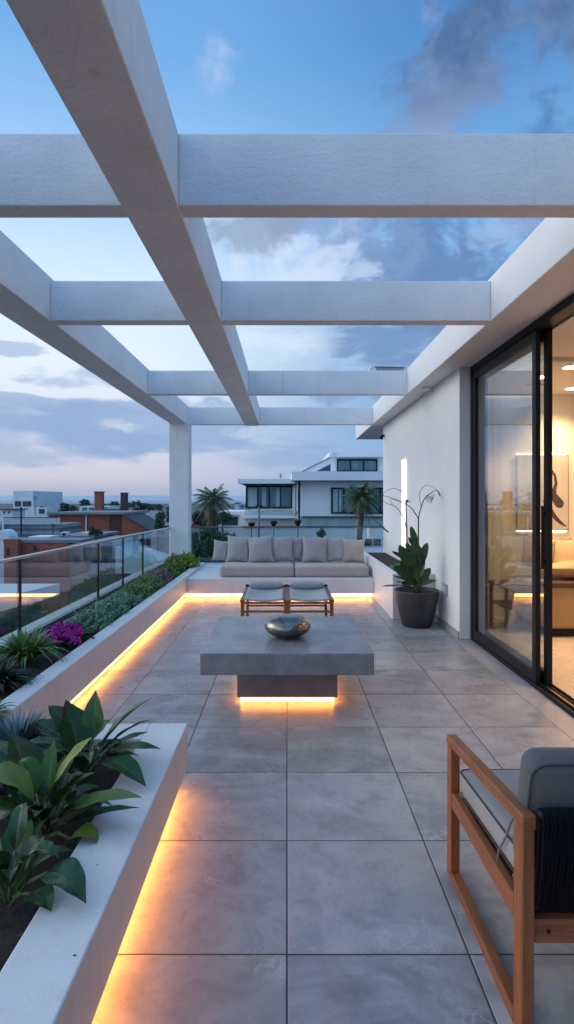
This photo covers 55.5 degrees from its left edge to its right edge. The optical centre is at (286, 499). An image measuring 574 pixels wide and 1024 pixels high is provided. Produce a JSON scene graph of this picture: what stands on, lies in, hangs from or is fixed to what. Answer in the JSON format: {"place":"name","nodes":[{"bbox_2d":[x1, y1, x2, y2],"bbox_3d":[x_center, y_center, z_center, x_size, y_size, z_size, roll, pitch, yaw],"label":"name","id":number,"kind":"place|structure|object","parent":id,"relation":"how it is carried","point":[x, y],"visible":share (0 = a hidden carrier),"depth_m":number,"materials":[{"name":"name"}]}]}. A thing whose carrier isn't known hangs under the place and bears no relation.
{"place":"outdoors","nodes":[
{"label":"outdoors","id":0,"kind":"place"},
{"bbox_2d":[0,529,17,583],"bbox_3d":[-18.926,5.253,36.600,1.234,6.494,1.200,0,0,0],"label":"domed shed","id":1,"kind":"structure","parent":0,"point":[8,534],"depth_m":36.05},
{"bbox_2d":[0,508,27,522],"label":"town house","id":2,"kind":"structure","parent":0,"point":[13,512],"depth_m":100.01,"materials":[{"name":"paint"}]},
{"bbox_2d":[3,538,93,614],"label":"brick house","id":3,"kind":"structure","parent":0,"point":[51,568],"depth_m":34.05,"materials":[{"name":"brown brick"}]},
{"bbox_2d":[28,535,58,537],"bbox_3d":[-16.391,2.691,36.800,1.410,0.497,1.600,0,0,0],"label":"roof canopy","id":4,"kind":"object","parent":3,"relation":"on","point":[46,536],"visible":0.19,"depth_m":36.06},
{"bbox_2d":[0,495,245,499],"bbox_3d":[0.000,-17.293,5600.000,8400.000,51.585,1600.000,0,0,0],"label":"hills","id":5,"kind":"structure","parent":0,"point":[142,497],"depth_m":5024.26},
{"bbox_2d":[0,500,245,503],"bbox_3d":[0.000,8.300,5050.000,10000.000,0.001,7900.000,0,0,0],"label":"water","id":6,"kind":"structure","parent":0,"point":[108,501],"depth_m":2291.05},
{"bbox_2d":[101,540,168,588],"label":"curved roof pavilion","id":7,"kind":"structure","parent":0,"point":[133,557],"depth_m":26.20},
{"bbox_2d":[0,504,297,522],"bbox_3d":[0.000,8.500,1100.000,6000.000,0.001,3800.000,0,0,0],"label":"ground","id":8,"kind":"structure","parent":0,"point":[10,506],"depth_m":581.66,"materials":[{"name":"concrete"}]},
{"bbox_2d":[0,584,59,637],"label":"neighbour block","id":9,"kind":"structure","parent":8,"relation":"on","point":[33,595],"depth_m":17.17,"materials":[{"name":"grey concrete"}]},
{"bbox_2d":[0,623,7,637],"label":"window","id":10,"kind":"structure","parent":9,"relation":"in","point":[3,627],"depth_m":16.18,"materials":[{"name":"glass"}]},
{"bbox_2d":[14,611,47,630],"bbox_3d":[-8.150,4.400,17.410,0.063,1.400,1.450,0,0,14],"label":"window","id":11,"kind":"structure","parent":9,"relation":"in","point":[27,620],"depth_m":17.32,"materials":[{"name":"glass"}]},
{"bbox_2d":[13,491,62,518],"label":"white house","id":12,"kind":"structure","parent":8,"relation":"on","point":[48,501],"depth_m":120.00,"materials":[{"name":"paint"}]},
{"bbox_2d":[15,501,20,506],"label":"window","id":13,"kind":"structure","parent":12,"relation":"in","point":[17,503],"depth_m":119.92,"materials":[{"name":"grey glass"}]},
{"bbox_2d":[23,501,30,506],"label":"window","id":14,"kind":"structure","parent":12,"relation":"in","point":[25,503],"depth_m":119.92,"materials":[{"name":"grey glass"}]},
{"bbox_2d":[0,507,80,537],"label":"blue shed","id":15,"kind":"structure","parent":8,"relation":"on","point":[28,527],"depth_m":45.52,"materials":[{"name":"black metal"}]},
{"bbox_2d":[58,502,70,511],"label":"tree","id":16,"kind":"object","parent":8,"relation":"on","point":[64,506],"visible":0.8,"depth_m":124.79,"materials":[{"name":"green plant"}]},
{"bbox_2d":[79,499,92,505],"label":"tree","id":17,"kind":"object","parent":8,"relation":"on","point":[83,502],"visible":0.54,"depth_m":142.05,"materials":[{"name":"green plant"}]},
{"bbox_2d":[59,531,119,539],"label":"flat roof house","id":18,"kind":"structure","parent":8,"relation":"on","point":[83,534],"depth_m":40.95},
{"bbox_2d":[87,526,102,539],"bbox_3d":[-14.068,5.198,39.978,1.009,6.615,0.893,0,0,12],"label":"tree","id":19,"kind":"object","parent":8,"relation":"on","point":[94,531],"visible":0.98,"depth_m":39.92,"materials":[{"name":"green plant"}]},
{"bbox_2d":[80,506,119,510],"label":"white terrace row","id":20,"kind":"object","parent":8,"relation":"on","point":[92,507],"visible":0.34,"depth_m":95.00,"materials":[{"name":"paint"}]},
{"bbox_2d":[47,510,154,535],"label":"brick building","id":21,"kind":"structure","parent":8,"relation":"on","point":[124,522],"depth_m":55.00,"materials":[{"name":"brick"}]},
{"bbox_2d":[94,491,104,509],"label":"brick chimney","id":22,"kind":"object","parent":21,"relation":"on","point":[98,500],"visible":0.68,"depth_m":66.00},
{"bbox_2d":[120,493,127,509],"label":"brick chimney","id":23,"kind":"object","parent":21,"relation":"on","point":[123,501],"visible":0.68,"depth_m":66.00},
{"bbox_2d":[67,535,152,603],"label":"brown office block","id":24,"kind":"structure","parent":8,"relation":"on","point":[83,572],"depth_m":30.00,"materials":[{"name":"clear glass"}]},
{"bbox_2d":[73,556,79,562],"bbox_3d":[-11.544,3.292,29.960,0.342,0.428,0.060,0,0,0],"label":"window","id":25,"kind":"structure","parent":24,"relation":"in","point":[76,559],"depth_m":29.93,"materials":[{"name":"glass"}]},
{"bbox_2d":[83,556,88,562],"bbox_3d":[-11.031,3.292,29.960,0.342,0.428,0.060,0,0,0],"label":"window","id":26,"kind":"structure","parent":24,"relation":"in","point":[85,558],"depth_m":29.93,"materials":[{"name":"glass"}]},
{"bbox_2d":[92,556,96,562],"bbox_3d":[-10.518,3.292,29.960,0.342,0.428,0.060,0,0,0],"label":"window","id":27,"kind":"structure","parent":24,"relation":"in","point":[94,558],"depth_m":29.93,"materials":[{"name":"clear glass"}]},
{"bbox_2d":[101,556,107,562],"bbox_3d":[-10.005,3.292,29.960,0.342,0.428,0.060,0,0,0],"label":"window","id":28,"kind":"structure","parent":24,"relation":"in","point":[104,559],"depth_m":29.93,"materials":[{"name":"glass"}]},
{"bbox_2d":[133,500,146,509],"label":"tree","id":29,"kind":"object","parent":8,"relation":"on","point":[142,506],"visible":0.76,"depth_m":124.73,"materials":[{"name":"green plant"}]},
{"bbox_2d":[144,503,155,509],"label":"tree","id":30,"kind":"object","parent":8,"relation":"on","point":[150,507],"visible":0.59,"depth_m":133.75,"materials":[{"name":"green plant"}]},
{"bbox_2d":[141,529,168,553],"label":"grey warehouse","id":31,"kind":"structure","parent":8,"relation":"on","point":[159,542],"depth_m":40.00,"materials":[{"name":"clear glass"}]},
{"bbox_2d":[145,510,165,522],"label":"grey roof hall","id":32,"kind":"structure","parent":8,"relation":"on","point":[151,513],"depth_m":88.18,"materials":[{"name":"blue stone"}]},
{"bbox_2d":[154,504,162,509],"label":"tree","id":33,"kind":"object","parent":8,"relation":"on","point":[158,507],"visible":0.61,"depth_m":142.46,"materials":[{"name":"green plant"}]},
{"bbox_2d":[154,507,168,534],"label":"tree","id":34,"kind":"object","parent":8,"relation":"on","point":[160,517],"visible":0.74,"depth_m":41.81,"materials":[{"name":"green plant"}]},
{"bbox_2d":[192,510,207,558],"bbox_3d":[-6.038,4.607,38.052,1.242,7.796,1.225,0,0,0],"label":"tree","id":35,"kind":"object","parent":8,"relation":"on","point":[197,521],"visible":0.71,"depth_m":37.95,"materials":[{"name":"green plant"}]},
{"bbox_2d":[192,529,208,558],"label":"hedge shrub","id":36,"kind":"object","parent":8,"relation":"on","point":[200,547],"visible":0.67,"depth_m":23.85,"materials":[{"name":"green plant"}]},
{"bbox_2d":[199,528,223,558],"bbox_3d":[-3.422,3.373,24.628,1.053,4.275,1.181,0,0,0],"label":"hedge shrub","id":37,"kind":"object","parent":8,"relation":"on","point":[210,544],"visible":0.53,"depth_m":24.48,"materials":[{"name":"green plant"}]},
{"bbox_2d":[192,483,233,537],"bbox_3d":[-4.612,3.762,34.064,2.725,9.547,2.847,0,0,0],"label":"palm tree","id":38,"kind":"object","parent":8,"relation":"on","point":[212,508],"visible":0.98,"depth_m":33.75,"materials":[{"name":"green plant"}]},
{"bbox_2d":[216,511,234,535],"bbox_3d":[-4.676,4.675,40.002,1.637,7.662,1.695,0,0,0],"label":"tree","id":39,"kind":"object","parent":8,"relation":"on","point":[224,519],"visible":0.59,"depth_m":39.69,"materials":[{"name":"green plant"}]},
{"bbox_2d":[221,531,232,540],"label":"hedge shrub","id":40,"kind":"object","parent":8,"relation":"on","point":[226,535],"visible":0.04,"depth_m":24.92,"materials":[{"name":"green plant"}]},
{"bbox_2d":[218,510,246,536],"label":"white annex","id":41,"kind":"object","parent":8,"relation":"on","point":[238,521],"visible":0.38,"depth_m":47.50,"materials":[{"name":"paint"}]},
{"bbox_2d":[223,517,237,524],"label":"window","id":42,"kind":"structure","parent":41,"relation":"in","point":[235,522],"depth_m":47.40,"materials":[{"name":"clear glass"}]},
{"bbox_2d":[255,505,262,536],"bbox_3d":[-2.032,4.457,40.000,0.556,8.086,0.140,0,0,0],"label":"street pole","id":43,"kind":"object","parent":8,"relation":"on","point":[258,506],"visible":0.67,"depth_m":39.95,"materials":[{"name":"black metal"}]},
{"bbox_2d":[316,528,326,537],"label":"shrub","id":44,"kind":"object","parent":8,"relation":"on","point":[320,533],"visible":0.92,"depth_m":34.02,"materials":[{"name":"green plant"}]},
{"bbox_2d":[338,481,382,539],"bbox_3d":[4.106,3.746,29.949,2.523,9.548,2.561,0,0,0],"label":"palm tree","id":45,"kind":"object","parent":8,"relation":"on","point":[363,499],"visible":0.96,"depth_m":29.81,"materials":[{"name":"green plant"}]},
{"bbox_2d":[356,218,573,638],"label":"house","id":46,"kind":"structure","parent":8,"relation":"on","point":[426,437],"depth_m":6.53,"materials":[{"name":"paint"}]},
{"bbox_2d":[402,459,404,546],"bbox_3d":[1.827,0.120,8.540,0.043,1.520,0.080,0,0,0],"label":"wall light","id":47,"kind":"object","parent":46,"relation":"attached to","point":[403,500],"visible":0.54,"depth_m":8.54,"materials":[{"name":"white"}]},
{"bbox_2d":[421,386,430,390],"bbox_3d":[1.760,-1.396,6.900,0.124,0.044,0.124,0,0,0],"label":"sensor","id":48,"kind":"object","parent":46,"relation":"attached to","point":[426,388],"visible":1,"depth_m":6.85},
{"bbox_2d":[443,583,447,595],"bbox_3d":[1.835,1.045,6.340,0.028,0.130,0.140,0,0,0],"label":"wall socket","id":49,"kind":"object","parent":46,"relation":"attached to","point":[445,589],"depth_m":6.29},
{"bbox_2d":[470,293,573,717],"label":"sliding door","id":50,"kind":"structure","parent":46,"relation":"attached to","point":[534,336],"depth_m":4.38,"materials":[{"name":"black metal"}]},
{"bbox_2d":[473,329,540,682],"bbox_3d":[1.992,0.055,5.057,0.040,2.810,1.455,0,0,0],"label":"door leaf","id":51,"kind":"structure","parent":50,"relation":"in","point":[533,673],"depth_m":4.39,"materials":[{"name":"black metal"}]},
{"bbox_2d":[482,328,551,684],"bbox_3d":[2.054,0.055,5.028,0.075,2.810,1.455,0,0,0],"label":"door leaf","id":52,"kind":"structure","parent":50,"relation":"in","point":[546,336],"depth_m":4.33,"materials":[{"name":"black metal"}]},
{"bbox_2d":[488,616,573,697],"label":"interior floor","id":53,"kind":"structure","parent":46,"relation":"on","point":[517,637],"depth_m":5.54,"materials":[{"name":"tile"}]},
{"bbox_2d":[488,580,531,632],"bbox_3d":[2.605,1.229,6.340,0.370,0.518,0.520,0,0,0],"label":"side table","id":54,"kind":"object","parent":53,"relation":"on","point":[506,604],"visible":0.69,"depth_m":6.31,"materials":[{"name":"brown wood"}]},
{"bbox_2d":[513,540,573,635],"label":"indoor sofa","id":55,"kind":"object","parent":53,"relation":"on","point":[563,593],"visible":0.49,"depth_m":6.12,"materials":[{"name":"fabric"}]},
{"bbox_2d":[520,533,555,569],"bbox_3d":[2.990,0.640,6.500,0.480,0.466,0.179,0,0,0],"label":"throw pillow","id":56,"kind":"object","parent":55,"relation":"on","point":[526,559],"visible":0.49,"depth_m":6.46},
{"bbox_2d":[552,537,571,540],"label":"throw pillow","id":57,"kind":"object","parent":55,"relation":"on","point":[561,538],"visible":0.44,"depth_m":6.65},
{"bbox_2d":[516,455,568,530],"bbox_3d":[3.232,-0.084,6.922,0.665,0.972,0.052,0,0,0],"label":"framed artwork","id":58,"kind":"object","parent":46,"relation":"attached to","point":[560,492],"visible":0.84,"depth_m":6.90,"materials":[{"name":"paper"}]},
{"bbox_2d":[561,365,573,368],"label":"downlight","id":59,"kind":"object","parent":46,"relation":"attached to","point":[568,367],"visible":1,"depth_m":5.48,"materials":[{"name":"paint"}]},
{"bbox_2d":[192,511,217,557],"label":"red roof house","id":60,"kind":"structure","parent":0,"point":[195,529],"depth_m":45.40,"materials":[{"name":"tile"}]},
{"bbox_2d":[235,502,240,509],"bbox_3d":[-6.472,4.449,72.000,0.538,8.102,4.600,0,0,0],"label":"skyline house","id":61,"kind":"structure","parent":0,"point":[237,505],"depth_m":70.92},
{"bbox_2d":[0,0,573,495],"label":"sky","id":62,"kind":"structure","parent":0,"point":[225,66],"materials":[{"name":"blue"}]},
{"bbox_2d":[238,452,382,552],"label":"modern white house","id":63,"kind":"structure","parent":0,"point":[311,494],"depth_m":43.40,"materials":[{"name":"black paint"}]},
{"bbox_2d":[248,522,254,536],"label":"terrace lamp","id":64,"kind":"object","parent":63,"relation":"on","point":[251,524],"visible":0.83,"depth_m":41.63,"materials":[{"name":"black metal"}]},
{"bbox_2d":[246,485,291,507],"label":"window","id":65,"kind":"structure","parent":63,"relation":"in","point":[270,489],"depth_m":44.12,"materials":[{"name":"glass"}]},
{"bbox_2d":[270,521,276,536],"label":"terrace lamp","id":66,"kind":"object","parent":63,"relation":"on","point":[273,523],"visible":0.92,"depth_m":41.66,"materials":[{"name":"black metal"}]},
{"bbox_2d":[294,520,300,536],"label":"terrace lamp","id":67,"kind":"object","parent":63,"relation":"on","point":[297,522],"visible":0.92,"depth_m":41.64,"materials":[{"name":"black metal"}]},
{"bbox_2d":[318,464,330,470],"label":"slanted window","id":68,"kind":"structure","parent":63,"relation":"in","point":[328,468],"depth_m":46.13,"materials":[{"name":"blue glass"}]},
{"bbox_2d":[331,487,382,513],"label":"window","id":69,"kind":"structure","parent":63,"relation":"in","point":[378,489],"depth_m":43.37,"materials":[{"name":"glass"}]},
{"bbox_2d":[337,459,376,470],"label":"window","id":70,"kind":"structure","parent":63,"relation":"in","point":[342,464],"depth_m":45.97,"materials":[{"name":"glass"}]},
{"bbox_2d":[364,539,371,545],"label":"basement window","id":71,"kind":"structure","parent":63,"relation":"in","point":[368,542],"depth_m":42.42,"materials":[{"name":"blue glass"}]},
{"bbox_2d":[373,539,380,545],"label":"basement window","id":72,"kind":"structure","parent":63,"relation":"in","point":[376,542],"depth_m":42.42,"materials":[{"name":"blue glass"}]},
{"bbox_2d":[73,596,573,1023],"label":"terrace floor","id":73,"kind":"structure","parent":0,"point":[297,873],"depth_m":2.34,"materials":[{"name":"tile"}]},
{"bbox_2d":[0,723,187,1023],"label":"planter","id":74,"kind":"object","parent":73,"relation":"on","point":[47,976],"visible":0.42,"depth_m":1.68,"materials":[{"name":"concrete"}]},
{"bbox_2d":[0,703,60,789],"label":"silver plant","id":75,"kind":"object","parent":74,"relation":"on","point":[27,729],"visible":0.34,"depth_m":2.56,"materials":[{"name":"blue plant"}]},
{"bbox_2d":[0,802,85,910],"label":"broad leaf plant","id":76,"kind":"object","parent":74,"relation":"on","point":[20,846],"visible":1,"depth_m":1.65,"materials":[{"name":"plant"}]},
{"bbox_2d":[0,733,141,841],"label":"broad leaf plant","id":77,"kind":"object","parent":74,"relation":"on","point":[30,771],"visible":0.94,"depth_m":2.02,"materials":[{"name":"plant"}]},
{"bbox_2d":[29,690,159,786],"bbox_3d":[-0.873,1.066,2.409,0.663,0.378,0.423,0,0,0],"label":"broad leaf plant","id":78,"kind":"object","parent":74,"relation":"on","point":[70,725],"visible":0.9,"depth_m":2.43,"materials":[{"name":"plant"}]},
{"bbox_2d":[0,562,204,722],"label":"long planter","id":79,"kind":"object","parent":73,"relation":"on","point":[90,662],"visible":0.44,"depth_m":4.38,"materials":[{"name":"concrete"}]},
{"bbox_2d":[0,699,17,718],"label":"grass tuft","id":80,"kind":"object","parent":79,"relation":"on","point":[3,711],"visible":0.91,"depth_m":2.96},
{"bbox_2d":[0,653,41,693],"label":"spider plant","id":81,"kind":"object","parent":79,"relation":"on","point":[8,677],"visible":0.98,"depth_m":3.44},
{"bbox_2d":[0,624,72,667],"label":"spider plant","id":82,"kind":"object","parent":79,"relation":"on","point":[26,648],"visible":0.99,"depth_m":3.93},
{"bbox_2d":[42,621,94,652],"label":"magenta flowers","id":83,"kind":"object","parent":79,"relation":"in","point":[72,635],"visible":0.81,"depth_m":4.39,"materials":[{"name":"purple plant"}]},
{"bbox_2d":[0,527,169,649],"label":"glass railing","id":84,"kind":"object","parent":79,"relation":"on","point":[65,616],"visible":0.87,"depth_m":5.46,"materials":[{"name":"glass"}]},
{"bbox_2d":[63,605,113,634],"bbox_3d":[-1.859,1.126,5.102,0.485,0.255,0.732,0,0,0],"label":"shrub","id":85,"kind":"object","parent":79,"relation":"in","point":[94,622],"visible":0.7,"depth_m":5.05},
{"bbox_2d":[85,597,130,618],"bbox_3d":[-1.856,1.113,5.626,0.485,0.272,0.759,0,0,0],"label":"shrub","id":86,"kind":"object","parent":79,"relation":"in","point":[118,608],"visible":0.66,"depth_m":5.58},
{"bbox_2d":[107,589,143,607],"bbox_3d":[-1.858,1.141,6.141,0.490,0.236,0.744,0,0,-13],"label":"shrub","id":87,"kind":"object","parent":79,"relation":"in","point":[133,600],"visible":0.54,"depth_m":6.12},
{"bbox_2d":[116,580,155,599],"bbox_3d":[-1.864,1.113,6.705,0.498,0.258,0.815,0,0,0],"label":"shrub","id":88,"kind":"object","parent":79,"relation":"in","point":[144,591],"visible":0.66,"depth_m":6.64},
{"bbox_2d":[130,571,166,589],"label":"shrub","id":89,"kind":"object","parent":79,"relation":"in","point":[155,582],"visible":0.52,"depth_m":7.20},
{"bbox_2d":[141,567,173,584],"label":"shrub","id":90,"kind":"object","parent":79,"relation":"in","point":[166,577],"visible":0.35,"depth_m":7.74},
{"bbox_2d":[156,563,179,578],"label":"shrub","id":91,"kind":"object","parent":79,"relation":"in","point":[174,572],"visible":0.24,"depth_m":8.26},
{"bbox_2d":[160,561,185,573],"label":"shrub","id":92,"kind":"object","parent":79,"relation":"in","point":[181,569],"visible":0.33,"depth_m":8.80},
{"bbox_2d":[162,549,201,568],"bbox_3d":[-1.824,1.063,9.501,0.686,0.388,0.771,0,0,0],"label":"leafy bush","id":93,"kind":"object","parent":79,"relation":"in","point":[188,560],"visible":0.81,"depth_m":9.37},
{"bbox_2d":[240,581,287,615],"bbox_3d":[-0.253,1.251,6.419,0.528,0.511,0.870,0,0,0],"label":"lounge stool","id":94,"kind":"object","parent":73,"relation":"on","point":[263,592],"visible":0.91,"depth_m":6.37,"materials":[{"name":"fabric"}]},
{"bbox_2d":[185,563,373,597],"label":"bench platform","id":95,"kind":"structure","parent":73,"relation":"on","point":[206,580],"depth_m":8.27,"materials":[{"name":"white"}]},
{"bbox_2d":[191,527,381,562],"bbox_3d":[0.009,0.857,10.400,3.673,0.684,0.040,0,0,0],"label":"back glass railing","id":96,"kind":"object","parent":95,"relation":"on","point":[211,561],"visible":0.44,"depth_m":10.38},
{"bbox_2d":[220,561,368,576],"bbox_3d":[0.115,1.111,8.825,2.310,0.173,0.850,0,0,0],"label":"outdoor sofa","id":97,"kind":"object","parent":95,"relation":"on","point":[291,568],"visible":0.87,"depth_m":8.40,"materials":[{"name":"beige fabric"}]},
{"bbox_2d":[212,540,227,560],"bbox_3d":[-1.098,0.856,9.140,0.275,0.369,0.201,0,0,30],"label":"pillow","id":98,"kind":"object","parent":97,"relation":"on","point":[220,550],"visible":0.83,"depth_m":9.08,"materials":[{"name":"grey fabric"}]},
{"bbox_2d":[226,535,250,561],"bbox_3d":[-0.802,0.817,9.024,0.421,0.455,0.218,0,0,0],"label":"pillow","id":99,"kind":"object","parent":97,"relation":"on","point":[238,548],"visible":0.96,"depth_m":8.95,"materials":[{"name":"grey fabric"}]},
{"bbox_2d":[248,535,274,562],"bbox_3d":[-0.433,0.821,8.958,0.471,0.476,0.249,0,0,0],"label":"pillow","id":100,"kind":"object","parent":97,"relation":"on","point":[260,549],"visible":0.95,"depth_m":8.88,"materials":[{"name":"grey fabric"}]},
{"bbox_2d":[272,535,293,561],"bbox_3d":[-0.073,0.814,8.988,0.386,0.448,0.195,0,0,0],"label":"pillow","id":101,"kind":"object","parent":97,"relation":"on","point":[282,549],"visible":0.99,"depth_m":8.93,"materials":[{"name":"grey fabric"}]},
{"bbox_2d":[290,537,302,561],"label":"pillow","id":102,"kind":"object","parent":97,"relation":"on","point":[297,546],"visible":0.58,"depth_m":9.02,"materials":[{"name":"grey fabric"}]},
{"bbox_2d":[302,535,327,562],"bbox_3d":[0.459,0.828,8.959,0.457,0.475,0.251,0,0,0],"label":"pillow","id":103,"kind":"object","parent":97,"relation":"on","point":[314,549],"visible":0.94,"depth_m":8.88,"materials":[{"name":"grey fabric"}]},
{"bbox_2d":[323,536,345,561],"bbox_3d":[0.800,0.820,8.998,0.390,0.442,0.214,0,0,0],"label":"pillow","id":104,"kind":"object","parent":97,"relation":"on","point":[335,549],"visible":0.91,"depth_m":8.93,"materials":[{"name":"grey fabric"}]},
{"bbox_2d":[342,538,364,563],"bbox_3d":[1.090,0.841,8.945,0.395,0.410,0.207,0,0,0],"label":"pillow","id":105,"kind":"object","parent":97,"relation":"on","point":[353,550],"visible":0.98,"depth_m":8.87,"materials":[{"name":"beige fabric"}]},
{"bbox_2d":[200,616,373,702],"bbox_3d":[0.000,1.278,4.350,1.200,0.441,1.200,0,0,0],"label":"coffee table","id":106,"kind":"object","parent":73,"relation":"on","point":[265,666],"visible":0.97,"depth_m":3.99,"materials":[{"name":"grey concrete"}]},
{"bbox_2d":[265,614,310,637],"bbox_3d":[0.005,0.975,4.220,0.356,0.164,0.356,0,0,0],"label":"bowl","id":107,"kind":"object","parent":106,"relation":"on","point":[287,625],"visible":1,"depth_m":4.10,"materials":[{"name":"grey metal"}]},
{"bbox_2d":[0,0,573,556],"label":"pergola","id":108,"kind":"object","parent":73,"relation":"on","point":[146,168],"visible":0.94,"depth_m":2.64,"materials":[{"name":"paint"}]},
{"bbox_2d":[369,365,405,370],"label":"roof panel","id":109,"kind":"structure","parent":108,"relation":"on","point":[388,368],"depth_m":7.40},
{"bbox_2d":[285,581,333,615],"bbox_3d":[0.249,1.251,6.419,0.528,0.511,0.870,0,0,-1],"label":"lounge stool","id":110,"kind":"object","parent":73,"relation":"on","point":[308,592],"visible":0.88,"depth_m":6.36,"materials":[{"name":"fabric"}]},
{"bbox_2d":[364,551,434,619],"bbox_3d":[1.583,1.215,8.560,0.526,0.570,3.480,0,0,0],"label":"corner planter","id":111,"kind":"object","parent":73,"relation":"on","point":[381,572],"visible":0.41,"depth_m":7.55,"materials":[{"name":"concrete"}]},
{"bbox_2d":[372,485,440,627],"bbox_3d":[1.432,0.663,6.500,0.816,1.672,0.516,0,0,0],"label":"potted plant","id":112,"kind":"object","parent":73,"relation":"on","point":[417,603],"visible":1,"depth_m":6.42,"materials":[{"name":"green plant"}]},
{"bbox_2d":[447,734,573,1023],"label":"teak armchair","id":113,"kind":"object","parent":73,"relation":"on","point":[517,825],"visible":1,"depth_m":1.54,"materials":[{"name":"brown wood"}]},
{"bbox_2d":[453,639,573,740],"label":"threshold path","id":114,"kind":"structure","parent":73,"relation":"on","point":[562,720],"depth_m":4.30,"materials":[{"name":"stone"}]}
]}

